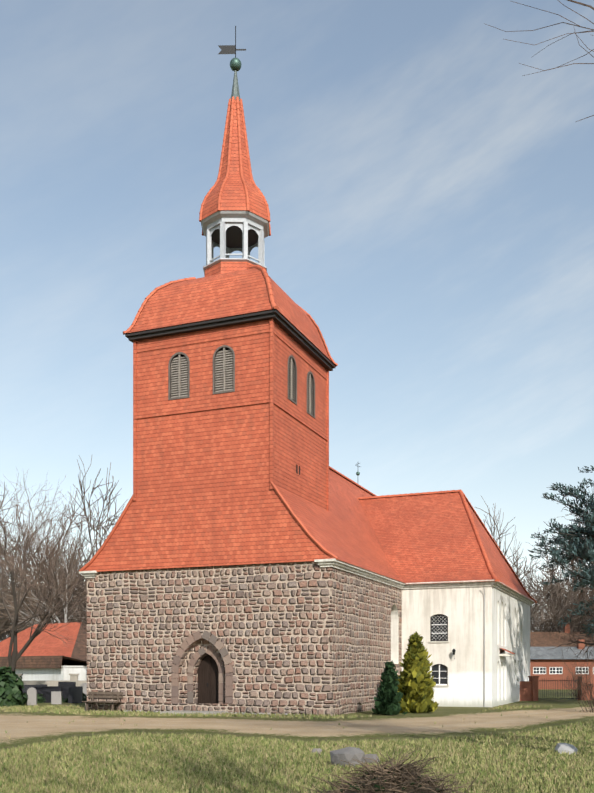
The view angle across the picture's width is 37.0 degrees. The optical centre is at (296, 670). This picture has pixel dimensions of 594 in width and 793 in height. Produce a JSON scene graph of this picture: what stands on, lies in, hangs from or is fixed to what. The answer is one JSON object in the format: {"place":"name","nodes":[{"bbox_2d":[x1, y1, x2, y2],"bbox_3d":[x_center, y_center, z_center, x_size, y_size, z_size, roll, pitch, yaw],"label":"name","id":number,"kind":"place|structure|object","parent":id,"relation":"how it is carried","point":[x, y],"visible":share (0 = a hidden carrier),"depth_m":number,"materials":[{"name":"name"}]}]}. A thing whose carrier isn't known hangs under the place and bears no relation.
{"place":"outdoors","nodes":[
{"label":"outdoors","id":0,"kind":"place"},
{"bbox_2d":[0,622,86,660],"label":"roof","id":1,"kind":"structure","parent":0,"point":[43,643],"depth_m":72.97,"materials":[{"name":"tile"}]},
{"bbox_2d":[17,674,86,685],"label":"graveyard wall","id":2,"kind":"structure","parent":0,"point":[73,677],"depth_m":57.99,"materials":[{"name":"grey paint"}]},
{"bbox_2d":[85,561,401,715],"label":"church fieldstone walls","id":3,"kind":"structure","parent":0,"point":[309,637],"depth_m":38.78,"materials":[{"name":"stone"}]},
{"bbox_2d":[171,630,232,703],"bbox_3d":[-4.077,0.057,38.947,3.019,3.596,0.455,0,0,22],"label":"arched door surround","id":4,"kind":"object","parent":3,"relation":"in","point":[226,688],"visible":0.73,"depth_m":38.90,"materials":[{"name":"stone"}]},
{"bbox_2d":[0,706,593,747],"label":"sand path","id":5,"kind":"structure","parent":0,"point":[21,730],"depth_m":30.52,"materials":[{"name":"beige sand"}]},
{"bbox_2d":[0,689,593,792],"bbox_3d":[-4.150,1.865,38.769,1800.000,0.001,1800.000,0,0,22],"label":"lawn","id":6,"kind":"structure","parent":0,"point":[541,703],"depth_m":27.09,"materials":[{"name":"green plant"}]},
{"bbox_2d":[0,528,42,638],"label":"tree","id":7,"kind":"object","parent":6,"relation":"on","point":[16,582],"depth_m":134.29,"materials":[{"name":"brown plant"}]},
{"bbox_2d":[0,482,52,628],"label":"tree","id":8,"kind":"object","parent":6,"relation":"on","point":[14,538],"visible":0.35,"depth_m":100.31,"materials":[{"name":"brown plant"}]},
{"bbox_2d":[0,526,57,640],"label":"tree","id":9,"kind":"object","parent":6,"relation":"on","point":[7,633],"visible":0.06,"depth_m":118.13,"materials":[{"name":"brown plant"}]},
{"bbox_2d":[0,656,86,680],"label":"outbuilding","id":10,"kind":"structure","parent":6,"relation":"on","point":[38,668],"depth_m":63.86,"materials":[{"name":"paint"}]},
{"bbox_2d":[0,666,86,706],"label":"graveyard bushes","id":11,"kind":"object","parent":6,"relation":"on","point":[12,694],"visible":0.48,"depth_m":45.51,"materials":[{"name":"green plant"}]},
{"bbox_2d":[0,526,87,634],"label":"bare tree","id":12,"kind":"object","parent":6,"relation":"on","point":[26,598],"visible":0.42,"depth_m":92.21,"materials":[{"name":"brown plant"}]},
{"bbox_2d":[0,496,88,630],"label":"tree","id":13,"kind":"object","parent":6,"relation":"on","point":[4,583],"visible":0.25,"depth_m":96.41,"materials":[{"name":"brown plant"}]},
{"bbox_2d":[0,469,99,673],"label":"tree","id":14,"kind":"object","parent":6,"relation":"on","point":[14,657],"visible":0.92,"depth_m":45.77,"materials":[{"name":"brown plant"}]},
{"bbox_2d":[0,532,99,623],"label":"tree","id":15,"kind":"object","parent":6,"relation":"on","point":[66,562],"depth_m":137.98,"materials":[{"name":"brown plant"}]},
{"bbox_2d":[22,682,86,704],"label":"gravestones","id":16,"kind":"object","parent":6,"relation":"on","point":[72,692],"visible":0.54,"depth_m":50.38,"materials":[{"name":"grey stone"}]},
{"bbox_2d":[0,456,127,635],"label":"tree","id":17,"kind":"object","parent":6,"relation":"on","point":[97,527],"visible":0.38,"depth_m":99.22,"materials":[{"name":"brown plant"}]},
{"bbox_2d":[43,527,104,623],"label":"tree","id":18,"kind":"object","parent":6,"relation":"on","point":[82,613],"visible":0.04,"depth_m":95.39,"materials":[{"name":"brown plant"}]},
{"bbox_2d":[82,691,122,710],"bbox_3d":[-8.835,1.415,40.319,1.850,0.900,0.525,0,0,22],"label":"bench","id":19,"kind":"object","parent":6,"relation":"on","point":[104,695],"depth_m":40.41,"materials":[{"name":"brown wood"}]},
{"bbox_2d":[124,710,286,714],"bbox_3d":[-4.003,1.831,38.289,7.912,0.140,0.702,0,0,22],"label":"rubble wall foot","id":20,"kind":"object","parent":6,"relation":"on","point":[231,712],"visible":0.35,"depth_m":37.49},
{"bbox_2d":[79,559,534,706],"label":"church wall","id":21,"kind":"structure","parent":6,"relation":"on","point":[459,605],"depth_m":45.82,"materials":[{"name":"white paint"}]},
{"bbox_2d":[79,96,536,653],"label":"church roofs","id":22,"kind":"structure","parent":6,"relation":"on","point":[243,474],"depth_m":39.46,"materials":[{"name":"red tile"}]},
{"bbox_2d":[230,58,241,71],"bbox_3d":[-2.895,-28.555,41.875,0.560,0.560,0.560,0,0,22],"label":"finial ball","id":23,"kind":"object","parent":22,"relation":"on","point":[235,64],"visible":0.94,"depth_m":41.70,"materials":[{"name":"green metal"}]},
{"bbox_2d":[168,345,314,417],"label":"louvered windows","id":24,"kind":"structure","parent":22,"relation":"in","point":[178,374],"depth_m":39.09,"materials":[{"name":"grey wood"}]},
{"bbox_2d":[201,26,359,466],"bbox_3d":[0.304,-21.310,49.791,3.400,18.150,20.476,0,0,22],"label":"lantern and weathervane","id":25,"kind":"object","parent":22,"relation":"on","point":[244,221],"visible":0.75,"depth_m":40.99,"materials":[{"name":"white wood"}]},
{"bbox_2d":[296,743,479,792],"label":"brush heap","id":26,"kind":"object","parent":6,"relation":"on","point":[400,777],"visible":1,"depth_m":11.80,"materials":[{"name":"plant"}]},
{"bbox_2d":[372,632,438,714],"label":"conifers","id":27,"kind":"object","parent":6,"relation":"on","point":[409,688],"depth_m":38.45,"materials":[{"name":"green plant"}]},
{"bbox_2d":[312,743,577,767],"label":"rocks","id":28,"kind":"object","parent":6,"relation":"on","point":[346,754],"depth_m":17.13,"materials":[{"name":"stone"}]},
{"bbox_2d":[475,496,557,629],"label":"tree","id":29,"kind":"object","parent":6,"relation":"on","point":[524,572],"visible":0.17,"depth_m":115.73,"materials":[{"name":"brown plant"}]},
{"bbox_2d":[484,0,593,121],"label":"tree","id":30,"kind":"object","parent":6,"relation":"on","point":[591,7],"visible":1,"depth_m":13.39,"materials":[{"name":"brown plant"}]},
{"bbox_2d":[520,566,563,630],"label":"tree","id":31,"kind":"object","parent":6,"relation":"on","point":[533,598],"visible":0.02,"depth_m":136.57,"materials":[{"name":"brown plant"}]},
{"bbox_2d":[520,676,593,700],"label":"fence","id":32,"kind":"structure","parent":6,"relation":"on","point":[529,690],"depth_m":54.35,"materials":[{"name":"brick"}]},
{"bbox_2d":[521,508,593,631],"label":"tree","id":33,"kind":"object","parent":6,"relation":"on","point":[548,594],"visible":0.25,"depth_m":129.44,"materials":[{"name":"brown plant"}]},
{"bbox_2d":[528,480,593,669],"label":"tree","id":34,"kind":"object","parent":6,"relation":"on","point":[590,644],"visible":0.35,"depth_m":60.85,"materials":[{"name":"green plant"}]},
{"bbox_2d":[530,572,592,639],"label":"tree","id":35,"kind":"object","parent":6,"relation":"on","point":[563,610],"visible":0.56,"depth_m":122.83,"materials":[{"name":"brown plant"}]},
{"bbox_2d":[530,624,593,646],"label":"house","id":36,"kind":"structure","parent":6,"relation":"on","point":[547,639],"depth_m":121.59,"materials":[{"name":"tile"}]},
{"bbox_2d":[530,576,593,631],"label":"tree","id":37,"kind":"object","parent":6,"relation":"on","point":[561,609],"visible":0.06,"depth_m":130.33,"materials":[{"name":"brown plant"}]},
{"bbox_2d":[530,639,593,688],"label":"brick house","id":38,"kind":"structure","parent":6,"relation":"on","point":[545,663],"depth_m":87.19,"materials":[{"name":"brick"}]},
{"bbox_2d":[533,558,593,630],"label":"tree","id":39,"kind":"object","parent":6,"relation":"on","point":[558,580],"visible":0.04,"depth_m":143.98,"materials":[{"name":"brown plant"}]},
{"bbox_2d":[555,641,593,711],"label":"bare shrubs","id":40,"kind":"object","parent":6,"relation":"on","point":[581,690],"visible":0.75,"depth_m":39.63,"materials":[{"name":"brown plant"}]},
{"bbox_2d":[0,0,593,636],"label":"sky","id":41,"kind":"structure","parent":0,"point":[430,199],"materials":[{"name":"blue"}]},
{"bbox_2d":[125,226,484,714],"bbox_3d":[0.769,-9.307,42.013,14.030,22.345,12.400,0,0,22],"label":"building trim","id":42,"kind":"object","parent":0,"point":[208,682],"visible":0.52,"depth_m":39.52,"materials":[{"name":"black wood"}]},
{"bbox_2d":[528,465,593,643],"bbox_3d":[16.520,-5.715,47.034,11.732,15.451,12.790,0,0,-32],"label":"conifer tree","id":43,"kind":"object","parent":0,"point":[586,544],"depth_m":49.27,"materials":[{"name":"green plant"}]}
]}

